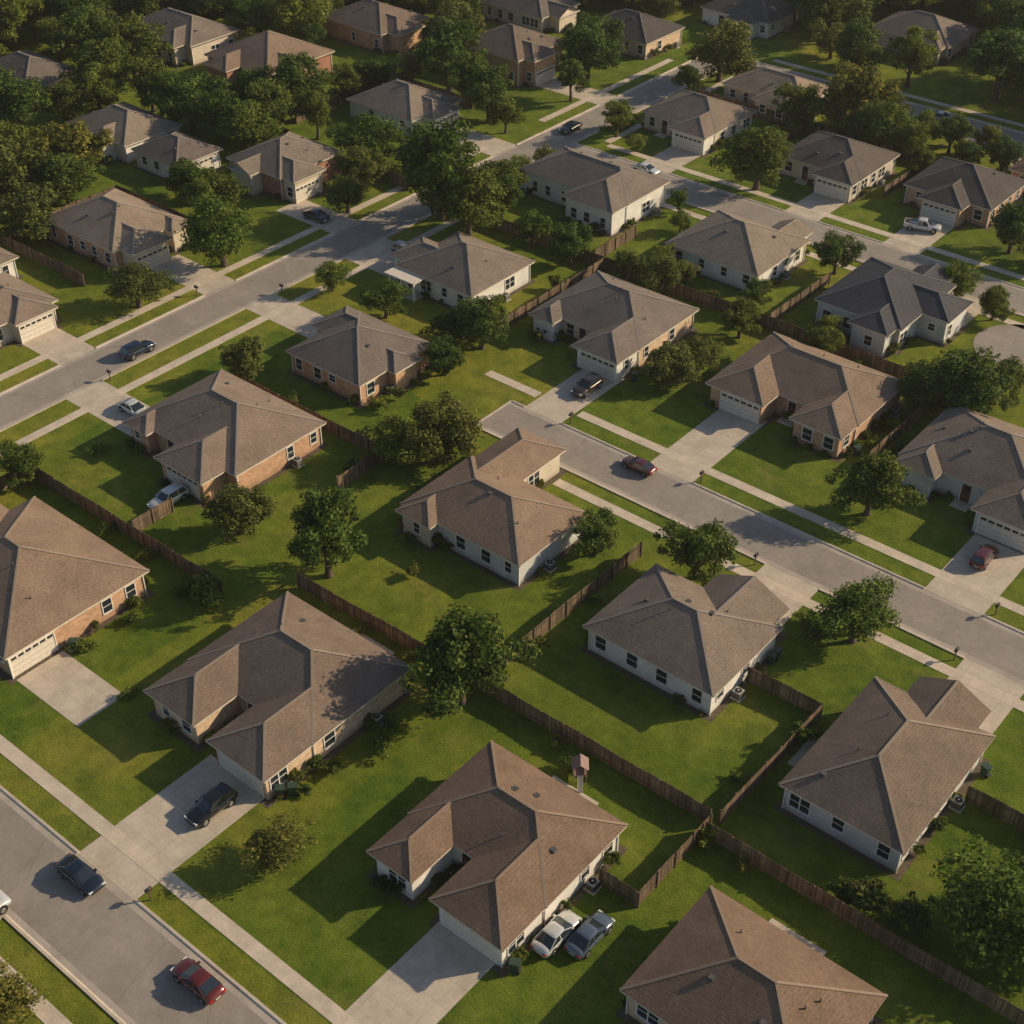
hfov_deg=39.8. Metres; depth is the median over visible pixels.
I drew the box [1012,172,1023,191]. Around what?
walls
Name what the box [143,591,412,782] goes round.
roof
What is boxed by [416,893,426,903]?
shrub
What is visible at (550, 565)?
air conditioner unit
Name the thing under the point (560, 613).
wooden fence
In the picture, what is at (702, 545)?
shade tree
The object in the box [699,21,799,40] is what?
planting bed
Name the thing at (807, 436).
windows
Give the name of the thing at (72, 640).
wheeled bin
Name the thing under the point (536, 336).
shrub
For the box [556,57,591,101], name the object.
shade tree
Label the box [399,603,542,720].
shade tree
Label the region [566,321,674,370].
windows
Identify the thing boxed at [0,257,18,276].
fascia trim
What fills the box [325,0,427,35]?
roof
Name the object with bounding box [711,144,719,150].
shrub
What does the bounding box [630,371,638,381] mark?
wheeled bin
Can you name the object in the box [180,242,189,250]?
shrub
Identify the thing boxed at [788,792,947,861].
windows
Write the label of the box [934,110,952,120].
car
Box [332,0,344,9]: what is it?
shade tree
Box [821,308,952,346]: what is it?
windows
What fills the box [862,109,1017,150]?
sidewalk
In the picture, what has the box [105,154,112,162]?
shrub
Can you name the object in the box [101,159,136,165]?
planting bed
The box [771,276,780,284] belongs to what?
shrub
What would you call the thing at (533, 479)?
windows
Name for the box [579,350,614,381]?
garage door
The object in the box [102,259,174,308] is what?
shade tree
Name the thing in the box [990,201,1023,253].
shade tree
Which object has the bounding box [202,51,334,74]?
fascia trim
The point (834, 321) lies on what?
shade tree
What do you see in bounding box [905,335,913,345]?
shrub
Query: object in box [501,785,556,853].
roof vents
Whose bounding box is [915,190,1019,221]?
windows
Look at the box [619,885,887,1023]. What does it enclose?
roof
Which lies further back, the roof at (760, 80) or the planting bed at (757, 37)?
the planting bed at (757, 37)
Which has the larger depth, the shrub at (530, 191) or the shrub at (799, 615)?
the shrub at (530, 191)
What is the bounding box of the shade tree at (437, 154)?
[390,116,479,221]
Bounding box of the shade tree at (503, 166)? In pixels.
[479,158,528,188]
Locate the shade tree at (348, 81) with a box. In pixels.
[328,61,367,102]
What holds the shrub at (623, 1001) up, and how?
on the planting bed at (623, 1016)
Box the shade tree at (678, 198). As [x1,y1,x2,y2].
[669,188,688,212]
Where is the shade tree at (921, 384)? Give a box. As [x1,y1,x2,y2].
[895,359,962,411]
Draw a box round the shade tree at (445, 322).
[417,311,465,342]
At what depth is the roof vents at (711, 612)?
121.39 m
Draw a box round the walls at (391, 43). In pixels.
[324,20,424,53]
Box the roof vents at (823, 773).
[820,711,888,777]
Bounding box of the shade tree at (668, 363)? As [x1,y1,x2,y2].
[634,340,701,389]
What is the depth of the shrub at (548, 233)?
185.83 m
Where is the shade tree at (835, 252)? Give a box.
[810,229,866,274]
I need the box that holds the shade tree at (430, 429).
[415,411,461,447]
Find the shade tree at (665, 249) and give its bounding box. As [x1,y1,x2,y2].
[652,242,675,260]
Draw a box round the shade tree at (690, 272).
[676,259,700,283]
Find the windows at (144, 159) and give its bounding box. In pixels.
[141,155,171,176]
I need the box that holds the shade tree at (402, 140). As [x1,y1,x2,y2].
[395,125,432,156]
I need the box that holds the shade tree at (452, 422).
[401,390,486,465]
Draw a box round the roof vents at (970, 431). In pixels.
[943,421,983,451]
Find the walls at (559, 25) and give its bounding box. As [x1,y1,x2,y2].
[483,3,576,32]
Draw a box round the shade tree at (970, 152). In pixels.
[954,141,985,164]
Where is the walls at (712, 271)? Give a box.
[670,237,806,289]
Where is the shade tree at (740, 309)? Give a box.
[720,295,762,338]
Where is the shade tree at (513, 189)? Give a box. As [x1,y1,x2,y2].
[493,174,524,218]
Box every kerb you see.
[0,53,754,431]
[0,57,697,394]
[0,785,286,1023]
[3,915,126,1023]
[479,400,510,422]
[482,428,964,658]
[511,400,1023,634]
[574,142,1023,288]
[668,197,1023,316]
[746,59,1023,132]
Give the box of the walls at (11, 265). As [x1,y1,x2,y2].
[0,261,16,277]
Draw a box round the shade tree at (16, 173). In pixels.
[0,135,50,203]
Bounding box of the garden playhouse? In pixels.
[572,753,588,791]
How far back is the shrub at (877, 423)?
150.88 m
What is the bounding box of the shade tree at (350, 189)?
[315,174,370,212]
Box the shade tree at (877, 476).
[823,449,929,515]
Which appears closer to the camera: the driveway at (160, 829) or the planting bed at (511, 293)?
the driveway at (160, 829)
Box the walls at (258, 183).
[231,155,339,202]
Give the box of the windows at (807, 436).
[801,426,849,451]
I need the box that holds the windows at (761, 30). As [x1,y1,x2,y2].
[718,13,796,33]
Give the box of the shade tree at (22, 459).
[0,438,45,488]
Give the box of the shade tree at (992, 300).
[978,284,1016,321]
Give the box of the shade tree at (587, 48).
[557,23,626,79]
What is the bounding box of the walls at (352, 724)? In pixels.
[154,677,404,799]
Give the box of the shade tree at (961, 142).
[953,139,971,160]
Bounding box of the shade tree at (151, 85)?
[135,73,172,116]
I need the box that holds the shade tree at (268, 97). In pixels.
[245,75,297,131]
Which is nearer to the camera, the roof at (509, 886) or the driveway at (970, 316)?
the roof at (509, 886)
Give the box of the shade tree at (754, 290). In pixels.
[738,277,773,305]
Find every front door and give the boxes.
[166,439,173,447]
[406,283,415,294]
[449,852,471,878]
[569,326,586,349]
[654,119,668,138]
[777,399,797,426]
[794,164,809,185]
[949,482,973,511]
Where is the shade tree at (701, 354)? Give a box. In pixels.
[674,335,731,372]
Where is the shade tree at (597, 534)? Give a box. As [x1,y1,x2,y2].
[569,507,619,557]
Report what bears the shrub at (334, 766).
on the ground
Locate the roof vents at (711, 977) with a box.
[707,929,821,1023]
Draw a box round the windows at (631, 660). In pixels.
[594,634,750,705]
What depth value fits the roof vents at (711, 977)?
92.30 m
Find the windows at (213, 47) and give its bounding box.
[141,37,233,61]
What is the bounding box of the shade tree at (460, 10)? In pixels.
[424,0,488,39]
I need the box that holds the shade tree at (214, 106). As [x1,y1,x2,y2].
[181,88,240,144]
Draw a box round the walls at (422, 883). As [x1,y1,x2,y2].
[377,838,616,967]
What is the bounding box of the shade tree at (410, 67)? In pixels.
[392,51,424,78]
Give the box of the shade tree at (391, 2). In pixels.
[383,0,401,6]
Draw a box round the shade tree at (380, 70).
[352,55,398,88]
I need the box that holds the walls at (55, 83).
[16,81,77,104]
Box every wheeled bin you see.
[67,637,77,650]
[274,784,285,798]
[287,781,298,796]
[508,957,521,974]
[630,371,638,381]
[767,651,777,664]
[772,646,782,661]
[853,444,861,455]
[980,761,992,778]
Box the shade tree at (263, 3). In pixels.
[230,0,277,33]
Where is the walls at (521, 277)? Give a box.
[394,258,528,309]
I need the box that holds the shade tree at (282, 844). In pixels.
[239,812,317,876]
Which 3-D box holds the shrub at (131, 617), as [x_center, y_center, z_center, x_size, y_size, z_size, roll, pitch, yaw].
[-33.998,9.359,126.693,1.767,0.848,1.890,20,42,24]
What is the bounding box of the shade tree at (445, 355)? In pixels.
[422,334,466,375]
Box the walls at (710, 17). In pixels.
[703,9,798,38]
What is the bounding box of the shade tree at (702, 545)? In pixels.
[653,518,739,586]
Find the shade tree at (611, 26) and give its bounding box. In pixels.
[562,11,626,58]
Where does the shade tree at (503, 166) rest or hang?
on the ground
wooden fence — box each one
[0,233,84,285]
[0,467,223,594]
[5,185,116,238]
[117,185,189,227]
[131,497,173,530]
[238,375,384,487]
[277,125,289,134]
[296,81,384,123]
[296,572,711,820]
[380,169,408,190]
[394,74,472,108]
[490,217,907,378]
[496,541,642,672]
[503,257,604,329]
[595,225,636,255]
[598,813,712,907]
[697,89,939,161]
[705,821,1023,1023]
[718,666,823,824]
[770,272,830,318]
[784,121,806,141]
[868,394,941,457]
[883,167,920,197]
[965,785,1023,830]
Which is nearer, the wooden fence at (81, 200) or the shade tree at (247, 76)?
the wooden fence at (81, 200)
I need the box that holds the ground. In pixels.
[0,0,1023,1023]
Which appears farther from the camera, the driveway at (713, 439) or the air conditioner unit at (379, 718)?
the driveway at (713, 439)
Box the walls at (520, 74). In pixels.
[464,45,561,86]
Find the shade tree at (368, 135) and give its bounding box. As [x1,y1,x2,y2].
[324,112,408,158]
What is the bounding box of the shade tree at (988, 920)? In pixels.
[929,831,1023,976]
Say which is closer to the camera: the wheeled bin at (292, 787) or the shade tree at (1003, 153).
the wheeled bin at (292, 787)
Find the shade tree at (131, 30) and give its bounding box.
[90,10,172,79]
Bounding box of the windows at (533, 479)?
[412,470,539,574]
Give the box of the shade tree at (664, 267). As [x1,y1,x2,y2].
[631,249,688,294]
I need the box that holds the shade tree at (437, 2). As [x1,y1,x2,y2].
[435,0,459,13]
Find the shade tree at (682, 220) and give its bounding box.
[668,210,692,231]
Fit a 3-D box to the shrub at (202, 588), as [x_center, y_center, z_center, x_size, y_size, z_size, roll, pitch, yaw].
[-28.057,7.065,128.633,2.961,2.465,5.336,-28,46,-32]
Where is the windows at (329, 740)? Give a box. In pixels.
[161,705,335,791]
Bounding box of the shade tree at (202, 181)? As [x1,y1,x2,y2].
[179,166,249,217]
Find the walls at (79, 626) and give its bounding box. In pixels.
[0,577,145,675]
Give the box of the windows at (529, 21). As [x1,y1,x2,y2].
[487,6,538,28]
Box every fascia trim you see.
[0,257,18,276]
[0,300,57,326]
[0,571,148,678]
[48,222,185,271]
[66,123,182,163]
[123,423,325,486]
[144,30,239,64]
[144,669,409,783]
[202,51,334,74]
[226,152,342,199]
[286,325,427,404]
[323,17,428,53]
[346,99,461,131]
[367,826,626,952]
[384,255,534,301]
[395,450,583,585]
[471,42,563,70]
[481,2,579,20]
[521,169,669,223]
[528,310,698,365]
[583,611,788,715]
[607,27,684,59]
[620,991,883,1023]
[642,111,755,145]
[665,232,812,277]
[700,7,798,35]
[706,383,905,441]
[722,83,829,117]
[779,154,900,196]
[779,715,992,872]
[815,279,973,351]
[872,30,979,55]
[898,454,1023,531]
[903,184,1023,227]
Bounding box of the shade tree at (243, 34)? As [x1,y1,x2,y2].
[233,26,257,40]
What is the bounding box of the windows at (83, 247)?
[51,226,112,264]
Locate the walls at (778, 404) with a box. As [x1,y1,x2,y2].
[710,387,900,457]
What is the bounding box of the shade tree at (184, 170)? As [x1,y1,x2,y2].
[163,157,227,201]
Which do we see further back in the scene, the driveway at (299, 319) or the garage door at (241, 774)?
the driveway at (299, 319)
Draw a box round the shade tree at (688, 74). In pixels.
[670,64,705,90]
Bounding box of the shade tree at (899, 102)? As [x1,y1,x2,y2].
[881,94,916,119]
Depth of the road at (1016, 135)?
220.74 m
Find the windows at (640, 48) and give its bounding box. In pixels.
[624,39,661,54]
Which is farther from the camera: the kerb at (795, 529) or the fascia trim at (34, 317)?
the fascia trim at (34, 317)
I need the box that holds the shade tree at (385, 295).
[358,278,413,318]
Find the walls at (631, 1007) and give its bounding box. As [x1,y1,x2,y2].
[628,998,870,1023]
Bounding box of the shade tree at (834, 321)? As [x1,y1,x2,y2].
[806,315,845,333]
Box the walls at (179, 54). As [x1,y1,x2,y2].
[142,32,236,66]
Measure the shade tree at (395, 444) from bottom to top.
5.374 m
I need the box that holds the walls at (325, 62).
[207,54,331,89]
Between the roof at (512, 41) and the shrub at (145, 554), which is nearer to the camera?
the shrub at (145, 554)
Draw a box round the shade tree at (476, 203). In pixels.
[415,163,508,235]
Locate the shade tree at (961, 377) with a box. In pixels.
[929,346,1016,413]
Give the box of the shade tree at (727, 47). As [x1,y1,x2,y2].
[684,17,757,81]
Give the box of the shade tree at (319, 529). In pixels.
[286,486,369,578]
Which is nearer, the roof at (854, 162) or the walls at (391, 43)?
the roof at (854, 162)
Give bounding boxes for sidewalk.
[0,146,488,380]
[0,183,523,456]
[0,735,360,1023]
[0,956,71,1023]
[484,370,540,396]
[539,59,673,121]
[553,479,1023,711]
[577,411,1023,615]
[605,76,733,142]
[606,144,1023,279]
[662,203,1023,328]
[773,59,1023,126]
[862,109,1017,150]
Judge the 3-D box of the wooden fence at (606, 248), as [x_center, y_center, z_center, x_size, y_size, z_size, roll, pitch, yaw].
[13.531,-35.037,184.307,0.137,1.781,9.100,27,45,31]
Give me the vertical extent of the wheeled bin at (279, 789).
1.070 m
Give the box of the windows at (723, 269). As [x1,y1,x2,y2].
[675,249,800,284]
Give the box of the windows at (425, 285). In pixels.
[397,260,514,304]
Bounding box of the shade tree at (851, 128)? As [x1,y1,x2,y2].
[825,108,875,140]
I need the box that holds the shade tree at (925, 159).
[908,150,936,172]
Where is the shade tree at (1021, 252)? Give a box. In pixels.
[1016,243,1023,254]
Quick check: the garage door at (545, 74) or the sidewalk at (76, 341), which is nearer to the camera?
the sidewalk at (76, 341)
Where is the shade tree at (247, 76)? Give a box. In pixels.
[228,64,276,102]
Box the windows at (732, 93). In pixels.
[729,88,824,119]
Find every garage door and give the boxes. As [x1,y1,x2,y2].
[9,631,58,677]
[18,311,56,343]
[136,244,169,268]
[165,465,200,500]
[194,155,213,171]
[218,751,264,797]
[295,178,320,203]
[435,112,457,128]
[442,910,496,964]
[536,64,554,85]
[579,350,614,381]
[673,132,701,154]
[719,391,759,424]
[815,177,848,201]
[920,201,956,226]
[975,514,1023,552]
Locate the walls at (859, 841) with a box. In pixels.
[783,756,980,871]
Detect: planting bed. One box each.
[0,317,63,349]
[0,588,154,684]
[46,238,185,273]
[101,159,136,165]
[126,441,329,506]
[147,689,414,808]
[151,51,207,68]
[240,172,342,203]
[287,362,430,408]
[326,36,425,54]
[347,115,462,136]
[367,843,627,977]
[395,468,580,590]
[399,279,535,310]
[481,17,571,34]
[503,70,557,88]
[521,190,664,238]
[526,328,697,385]
[581,630,786,721]
[615,999,882,1023]
[622,42,683,60]
[640,127,750,157]
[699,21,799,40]
[699,255,808,291]
[702,400,904,462]
[752,113,817,126]
[773,757,988,880]
[778,171,897,204]
[810,319,969,359]
[881,45,975,66]
[898,487,1023,553]
[900,199,1023,229]
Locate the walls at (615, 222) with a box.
[525,172,664,235]
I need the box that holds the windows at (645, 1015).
[635,1003,659,1023]
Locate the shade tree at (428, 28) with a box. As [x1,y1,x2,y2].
[422,21,434,36]
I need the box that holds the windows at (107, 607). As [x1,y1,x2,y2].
[0,581,136,663]
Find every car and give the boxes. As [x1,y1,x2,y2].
[0,890,11,914]
[54,853,105,896]
[116,398,146,415]
[119,339,155,360]
[147,481,188,508]
[170,956,225,1004]
[184,782,237,827]
[302,207,331,223]
[391,240,409,251]
[530,909,581,957]
[559,120,582,134]
[563,910,614,959]
[571,372,603,397]
[620,455,657,476]
[631,161,660,174]
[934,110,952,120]
[969,543,999,569]
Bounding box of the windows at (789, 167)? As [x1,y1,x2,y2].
[784,160,885,196]
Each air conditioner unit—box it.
[65,638,74,652]
[291,456,304,468]
[370,711,383,727]
[385,383,395,394]
[502,292,510,301]
[543,558,556,572]
[583,875,601,895]
[651,207,660,215]
[673,42,679,48]
[729,686,745,702]
[782,270,790,279]
[876,178,885,186]
[890,406,900,418]
[948,795,965,813]
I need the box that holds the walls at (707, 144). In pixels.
[645,113,750,154]
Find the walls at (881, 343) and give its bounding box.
[816,292,966,357]
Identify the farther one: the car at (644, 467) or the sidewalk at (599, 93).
the sidewalk at (599, 93)
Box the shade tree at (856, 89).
[816,60,901,124]
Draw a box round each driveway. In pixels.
[15,328,94,364]
[17,651,122,726]
[66,380,149,436]
[78,755,263,899]
[151,254,235,294]
[246,294,324,337]
[276,200,357,232]
[332,921,495,1023]
[345,238,398,279]
[453,129,515,155]
[525,369,623,422]
[537,78,616,104]
[644,146,700,172]
[651,409,767,482]
[756,564,818,625]
[785,192,845,221]
[883,216,953,253]
[924,534,1023,614]
[947,658,1023,733]
[951,292,981,325]
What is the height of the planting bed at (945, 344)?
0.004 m
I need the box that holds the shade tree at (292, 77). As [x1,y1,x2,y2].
[274,50,336,117]
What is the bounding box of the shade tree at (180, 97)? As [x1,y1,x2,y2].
[141,69,231,131]
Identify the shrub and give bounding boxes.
[63,636,98,651]
[64,245,72,250]
[83,442,112,456]
[84,256,95,262]
[91,620,99,632]
[95,521,117,536]
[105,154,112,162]
[115,687,142,699]
[121,437,138,447]
[121,609,138,622]
[124,597,136,607]
[130,594,141,606]
[131,444,145,455]
[133,547,157,559]
[143,576,149,584]
[157,478,168,485]
[157,716,178,730]
[167,727,181,734]
[169,578,195,598]
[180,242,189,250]
[189,570,224,610]
[202,730,215,742]
[275,792,284,800]
[285,390,300,401]
[285,766,310,781]
[293,779,311,796]
[306,754,322,769]
[319,381,327,390]
[322,759,342,775]
[343,457,359,470]
[346,393,358,403]
[354,622,367,633]
[355,425,372,437]
[363,713,379,729]
[368,394,390,410]
[368,873,386,887]
[370,726,392,760]
[380,875,394,891]
[383,711,403,729]
[383,882,405,899]
[386,387,406,397]
[397,515,404,526]
[398,531,409,542]
[401,647,420,660]
[406,560,420,576]
[407,532,416,541]
[410,377,420,384]
[412,484,423,492]
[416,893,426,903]
[421,291,429,298]
[429,873,442,892]
[430,471,446,478]
[432,533,446,546]
[437,539,454,550]
[439,872,451,879]
[451,863,462,874]
[511,946,528,963]
[512,944,527,959]
[526,187,534,193]
[527,328,546,341]
[531,635,551,647]
[537,479,545,488]
[537,566,542,574]
[544,228,556,238]
[547,275,567,289]
[549,736,568,749]
[554,329,566,338]
[556,756,577,771]
[560,898,575,909]
[562,216,570,222]
[566,333,577,342]
[586,590,605,604]
[588,221,602,231]
[601,847,621,865]
[619,998,628,1007]
[622,223,632,229]
[627,217,636,225]
[630,365,641,370]
[651,47,659,54]
[664,43,672,48]
[668,693,686,703]
[697,708,702,716]
[698,822,716,851]
[700,289,719,295]
[707,399,715,406]
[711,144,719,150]
[717,138,724,145]
[728,769,748,782]
[736,851,750,872]
[754,661,766,673]
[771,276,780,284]
[781,410,792,418]
[787,720,816,744]
[788,435,797,444]
[791,611,818,625]
[801,442,812,449]
[802,613,830,644]
[807,721,824,739]
[815,450,828,455]
[821,450,827,456]
[826,881,852,905]
[838,875,914,929]
[846,445,852,452]
[850,357,869,366]
[852,439,861,445]
[860,189,871,194]
[860,430,870,438]
[863,428,871,437]
[866,435,880,449]
[872,419,884,428]
[879,412,889,420]
[882,414,907,434]
[886,891,935,938]
[888,342,900,350]
[888,345,900,353]
[890,437,909,452]
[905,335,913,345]
[912,841,926,854]
[929,815,948,831]
[930,490,940,500]
[943,491,954,498]
[952,791,964,802]
[964,517,973,524]
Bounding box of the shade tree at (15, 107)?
[0,65,52,124]
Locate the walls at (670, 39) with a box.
[583,28,680,58]
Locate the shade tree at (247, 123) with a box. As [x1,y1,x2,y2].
[212,99,286,147]
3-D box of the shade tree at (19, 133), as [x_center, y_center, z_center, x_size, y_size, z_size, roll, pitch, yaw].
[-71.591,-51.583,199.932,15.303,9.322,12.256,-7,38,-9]
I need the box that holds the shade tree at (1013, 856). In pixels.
[994,847,1023,917]
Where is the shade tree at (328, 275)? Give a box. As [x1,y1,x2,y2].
[313,260,351,290]
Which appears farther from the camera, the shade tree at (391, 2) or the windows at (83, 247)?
the shade tree at (391, 2)
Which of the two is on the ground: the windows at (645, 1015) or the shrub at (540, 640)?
the shrub at (540, 640)
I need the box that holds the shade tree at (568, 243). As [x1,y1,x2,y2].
[546,220,593,265]
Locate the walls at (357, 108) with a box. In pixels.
[351,102,457,136]
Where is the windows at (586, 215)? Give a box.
[532,180,649,228]
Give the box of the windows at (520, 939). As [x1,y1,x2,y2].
[387,842,612,956]
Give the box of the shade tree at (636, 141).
[624,133,647,151]
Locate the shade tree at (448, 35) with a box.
[414,17,482,90]
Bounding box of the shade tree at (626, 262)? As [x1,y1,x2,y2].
[608,249,648,281]
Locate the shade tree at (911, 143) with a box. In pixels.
[897,123,931,162]
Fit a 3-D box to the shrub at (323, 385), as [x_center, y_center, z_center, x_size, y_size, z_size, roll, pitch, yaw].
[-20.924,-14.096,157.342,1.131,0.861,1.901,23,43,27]
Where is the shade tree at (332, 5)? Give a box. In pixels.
[302,0,337,23]
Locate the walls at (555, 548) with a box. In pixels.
[402,456,580,584]
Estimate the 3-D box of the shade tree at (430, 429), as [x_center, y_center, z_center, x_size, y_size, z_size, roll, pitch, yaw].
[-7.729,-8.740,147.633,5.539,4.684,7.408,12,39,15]
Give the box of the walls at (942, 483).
[896,467,1022,552]
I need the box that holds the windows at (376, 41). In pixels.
[351,31,378,47]
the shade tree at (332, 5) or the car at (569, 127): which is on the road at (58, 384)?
the car at (569, 127)
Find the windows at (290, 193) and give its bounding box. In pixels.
[286,172,322,198]
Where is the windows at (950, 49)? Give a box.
[888,35,972,57]
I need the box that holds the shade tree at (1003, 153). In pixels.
[984,133,1023,171]
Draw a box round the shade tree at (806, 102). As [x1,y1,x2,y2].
[771,81,828,130]
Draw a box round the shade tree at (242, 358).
[218,335,265,379]
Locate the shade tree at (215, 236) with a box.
[179,189,255,266]
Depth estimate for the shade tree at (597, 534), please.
132.01 m
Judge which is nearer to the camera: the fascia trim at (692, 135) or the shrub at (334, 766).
the shrub at (334, 766)
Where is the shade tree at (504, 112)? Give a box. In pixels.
[487,102,527,133]
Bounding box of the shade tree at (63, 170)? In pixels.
[24,150,105,204]
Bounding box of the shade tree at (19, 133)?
[0,118,54,157]
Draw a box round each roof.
[0,50,82,89]
[0,247,18,263]
[0,271,57,325]
[0,496,149,659]
[47,188,190,255]
[66,102,182,146]
[122,369,326,484]
[139,8,240,47]
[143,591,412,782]
[202,30,334,73]
[226,131,343,182]
[285,305,429,386]
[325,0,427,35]
[346,78,462,121]
[366,740,627,951]
[388,231,535,296]
[395,427,585,566]
[468,24,562,61]
[480,0,579,18]
[521,146,670,213]
[528,270,699,363]
[582,563,789,696]
[585,9,684,43]
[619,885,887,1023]
[642,90,755,138]
[664,209,812,275]
[700,0,795,24]
[705,331,903,439]
[722,66,828,105]
[779,676,995,854]
[786,130,900,185]
[814,257,974,336]
[870,10,980,50]
[894,405,1023,529]
[903,156,1023,210]
[1008,158,1023,172]
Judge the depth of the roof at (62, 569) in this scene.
125.48 m
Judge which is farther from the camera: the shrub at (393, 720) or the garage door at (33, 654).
the garage door at (33, 654)
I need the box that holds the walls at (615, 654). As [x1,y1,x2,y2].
[590,619,780,714]
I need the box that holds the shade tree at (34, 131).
[26,126,45,137]
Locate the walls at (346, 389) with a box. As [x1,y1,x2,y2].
[292,329,426,403]
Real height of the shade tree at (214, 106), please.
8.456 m
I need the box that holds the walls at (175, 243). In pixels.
[48,223,188,270]
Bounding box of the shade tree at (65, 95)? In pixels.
[30,78,93,126]
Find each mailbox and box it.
[144,886,151,900]
[753,552,758,564]
[954,647,959,659]
[994,602,1000,614]
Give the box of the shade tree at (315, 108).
[296,89,331,139]
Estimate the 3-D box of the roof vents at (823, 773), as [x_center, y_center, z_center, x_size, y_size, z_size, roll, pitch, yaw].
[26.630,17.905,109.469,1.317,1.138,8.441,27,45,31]
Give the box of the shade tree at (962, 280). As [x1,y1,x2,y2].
[942,258,985,296]
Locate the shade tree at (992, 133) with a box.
[974,124,1003,153]
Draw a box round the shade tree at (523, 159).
[509,153,533,176]
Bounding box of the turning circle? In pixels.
[973,324,1023,365]
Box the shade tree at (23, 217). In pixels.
[0,181,58,239]
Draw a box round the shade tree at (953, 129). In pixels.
[928,114,975,153]
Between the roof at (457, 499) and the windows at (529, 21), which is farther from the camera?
the windows at (529, 21)
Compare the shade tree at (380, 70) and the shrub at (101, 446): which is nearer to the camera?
the shrub at (101, 446)
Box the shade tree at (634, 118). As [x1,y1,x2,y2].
[625,107,637,128]
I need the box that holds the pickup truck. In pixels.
[903,217,941,233]
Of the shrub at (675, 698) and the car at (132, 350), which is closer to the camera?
the shrub at (675, 698)
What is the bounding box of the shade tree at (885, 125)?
[855,99,919,148]
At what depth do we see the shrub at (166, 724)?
115.61 m
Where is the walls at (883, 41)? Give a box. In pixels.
[876,33,975,64]
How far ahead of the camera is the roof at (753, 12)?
250.41 m
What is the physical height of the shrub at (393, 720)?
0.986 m
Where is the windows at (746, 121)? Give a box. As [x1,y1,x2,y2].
[649,116,749,139]
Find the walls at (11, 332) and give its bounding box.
[0,310,56,346]
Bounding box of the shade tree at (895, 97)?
[875,87,904,102]
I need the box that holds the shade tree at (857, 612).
[804,571,901,643]
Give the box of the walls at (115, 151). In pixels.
[89,128,178,162]
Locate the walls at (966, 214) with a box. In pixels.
[905,187,1022,227]
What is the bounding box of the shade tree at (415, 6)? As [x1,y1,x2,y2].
[394,0,434,14]
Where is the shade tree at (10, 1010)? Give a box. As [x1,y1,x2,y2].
[0,958,49,1023]
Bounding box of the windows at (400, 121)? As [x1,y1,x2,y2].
[368,109,432,127]
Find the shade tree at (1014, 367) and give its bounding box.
[972,354,1023,407]
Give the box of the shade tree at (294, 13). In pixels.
[261,0,331,39]
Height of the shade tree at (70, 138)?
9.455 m
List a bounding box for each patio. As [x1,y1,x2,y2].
[352,628,394,654]
[552,775,598,804]
[769,918,826,955]
[787,738,818,766]
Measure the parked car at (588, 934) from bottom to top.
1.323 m
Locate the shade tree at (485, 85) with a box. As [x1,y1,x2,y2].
[463,63,515,123]
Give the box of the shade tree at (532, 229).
[512,208,552,248]
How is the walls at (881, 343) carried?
on the planting bed at (945, 344)
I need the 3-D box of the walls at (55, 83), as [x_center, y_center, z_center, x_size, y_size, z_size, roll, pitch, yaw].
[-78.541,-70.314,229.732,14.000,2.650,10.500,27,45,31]
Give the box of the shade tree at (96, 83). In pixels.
[70,60,125,109]
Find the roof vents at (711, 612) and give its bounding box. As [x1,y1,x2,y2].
[645,597,728,615]
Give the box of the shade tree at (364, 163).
[332,144,393,184]
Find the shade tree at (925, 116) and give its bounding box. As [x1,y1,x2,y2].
[910,107,941,133]
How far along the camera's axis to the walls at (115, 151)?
206.68 m
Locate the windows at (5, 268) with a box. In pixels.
[1,264,10,274]
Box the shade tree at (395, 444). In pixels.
[368,411,428,469]
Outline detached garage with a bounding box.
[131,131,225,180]
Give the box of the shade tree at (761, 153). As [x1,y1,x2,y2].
[707,125,793,190]
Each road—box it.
[0,52,751,429]
[0,791,277,1023]
[477,402,1023,685]
[568,144,1023,314]
[756,63,1023,147]
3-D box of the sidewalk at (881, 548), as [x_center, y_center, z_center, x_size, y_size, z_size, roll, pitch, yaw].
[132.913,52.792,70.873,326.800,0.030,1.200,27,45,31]
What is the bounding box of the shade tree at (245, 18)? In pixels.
[223,0,271,36]
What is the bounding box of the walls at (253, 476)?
[131,428,320,501]
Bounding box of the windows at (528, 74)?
[491,55,559,81]
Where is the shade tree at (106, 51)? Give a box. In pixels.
[57,36,140,99]
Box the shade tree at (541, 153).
[532,141,556,160]
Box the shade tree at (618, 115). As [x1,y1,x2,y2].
[598,99,633,136]
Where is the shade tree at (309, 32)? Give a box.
[294,21,326,43]
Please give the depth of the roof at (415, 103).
215.76 m
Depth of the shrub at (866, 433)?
149.49 m
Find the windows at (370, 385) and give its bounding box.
[295,357,374,395]
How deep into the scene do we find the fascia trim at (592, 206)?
189.97 m
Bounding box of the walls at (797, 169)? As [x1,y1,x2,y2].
[780,159,894,202]
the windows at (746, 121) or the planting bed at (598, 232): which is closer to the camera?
the planting bed at (598, 232)
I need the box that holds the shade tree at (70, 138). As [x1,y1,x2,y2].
[28,119,114,179]
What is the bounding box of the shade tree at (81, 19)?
[46,4,114,52]
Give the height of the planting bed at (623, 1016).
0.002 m
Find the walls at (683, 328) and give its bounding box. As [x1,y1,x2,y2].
[533,315,692,381]
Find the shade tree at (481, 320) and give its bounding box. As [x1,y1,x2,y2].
[446,293,510,349]
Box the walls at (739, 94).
[725,86,829,122]
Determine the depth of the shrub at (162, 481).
143.27 m
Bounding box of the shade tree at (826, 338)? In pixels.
[803,325,845,352]
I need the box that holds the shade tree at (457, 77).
[447,48,488,108]
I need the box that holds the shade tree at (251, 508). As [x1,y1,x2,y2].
[200,482,281,535]
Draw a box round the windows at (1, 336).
[0,328,4,341]
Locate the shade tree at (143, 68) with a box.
[122,55,175,111]
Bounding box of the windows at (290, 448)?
[134,430,316,460]

